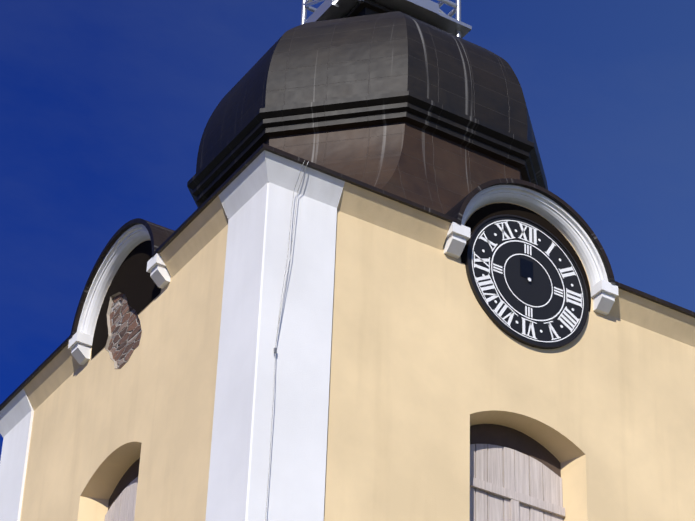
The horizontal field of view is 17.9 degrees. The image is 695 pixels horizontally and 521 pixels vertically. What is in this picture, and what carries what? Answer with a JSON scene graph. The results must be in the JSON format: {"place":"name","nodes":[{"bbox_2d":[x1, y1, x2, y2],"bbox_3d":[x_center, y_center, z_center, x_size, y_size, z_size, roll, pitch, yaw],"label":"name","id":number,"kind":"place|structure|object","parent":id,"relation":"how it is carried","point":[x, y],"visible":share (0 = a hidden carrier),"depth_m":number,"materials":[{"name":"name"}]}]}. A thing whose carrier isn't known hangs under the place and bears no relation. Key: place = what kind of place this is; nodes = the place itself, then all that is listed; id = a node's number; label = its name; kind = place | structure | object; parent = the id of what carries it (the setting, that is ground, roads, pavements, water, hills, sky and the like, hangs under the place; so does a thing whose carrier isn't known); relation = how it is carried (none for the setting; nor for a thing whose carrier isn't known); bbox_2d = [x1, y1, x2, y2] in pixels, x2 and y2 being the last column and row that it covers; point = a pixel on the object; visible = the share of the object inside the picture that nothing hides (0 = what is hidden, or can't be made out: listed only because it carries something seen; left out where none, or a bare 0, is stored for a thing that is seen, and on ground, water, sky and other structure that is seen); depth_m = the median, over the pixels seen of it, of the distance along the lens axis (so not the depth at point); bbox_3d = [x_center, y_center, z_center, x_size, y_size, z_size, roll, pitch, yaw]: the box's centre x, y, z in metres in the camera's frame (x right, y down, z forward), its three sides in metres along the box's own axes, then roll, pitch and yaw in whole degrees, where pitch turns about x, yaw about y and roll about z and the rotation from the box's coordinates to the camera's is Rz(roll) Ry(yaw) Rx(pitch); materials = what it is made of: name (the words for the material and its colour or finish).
{"place":"outdoors","nodes":[
{"label":"outdoors","id":0,"kind":"place"},
{"bbox_2d":[0,0,694,458],"label":"sky","id":1,"kind":"structure","parent":0,"point":[106,106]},
{"label":"ground","id":2,"kind":"structure","parent":0,"visible":0},
{"bbox_2d":[0,182,694,520],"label":"tower walls","id":3,"kind":"structure","parent":2,"relation":"on","point":[402,364],"depth_m":21.27,"materials":[{"name":"beige paint"}]},
{"bbox_2d":[265,160,308,520],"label":"lightning conductor","id":4,"kind":"object","parent":3,"relation":"attached to","point":[275,350],"visible":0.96,"depth_m":20.31,"materials":[{"name":"silver metal"}]},
{"bbox_2d":[104,424,564,520],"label":"shutters","id":5,"kind":"object","parent":3,"relation":"attached to","point":[515,475],"visible":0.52,"depth_m":21.38,"materials":[{"name":"grey wood"}]},
{"bbox_2d":[68,178,618,364],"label":"arched molding","id":6,"kind":"structure","parent":3,"relation":"attached to","point":[556,211],"depth_m":22.86,"materials":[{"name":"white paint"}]},
{"bbox_2d":[0,150,694,436],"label":"cornice","id":7,"kind":"structure","parent":3,"relation":"attached to","point":[196,235],"depth_m":21.79,"materials":[{"name":"beige paint"}]},
{"bbox_2d":[0,11,694,410],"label":"roof","id":8,"kind":"structure","parent":7,"relation":"on","point":[414,113],"depth_m":24.56,"materials":[{"name":"black metal"}]},
{"bbox_2d":[301,0,471,37],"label":"lantern railing","id":9,"kind":"object","parent":8,"relation":"on","point":[430,12],"visible":0.35,"depth_m":26.89,"materials":[{"name":"grey metal"}]},
{"bbox_2d":[465,214,588,348],"bbox_3d":[1.819,0.204,22.285,1.500,1.500,0.056,20,-38,-25],"label":"clock","id":10,"kind":"object","parent":3,"relation":"attached to","point":[526,281],"visible":1,"depth_m":22.26,"materials":[{"name":"black metal"}]}
]}

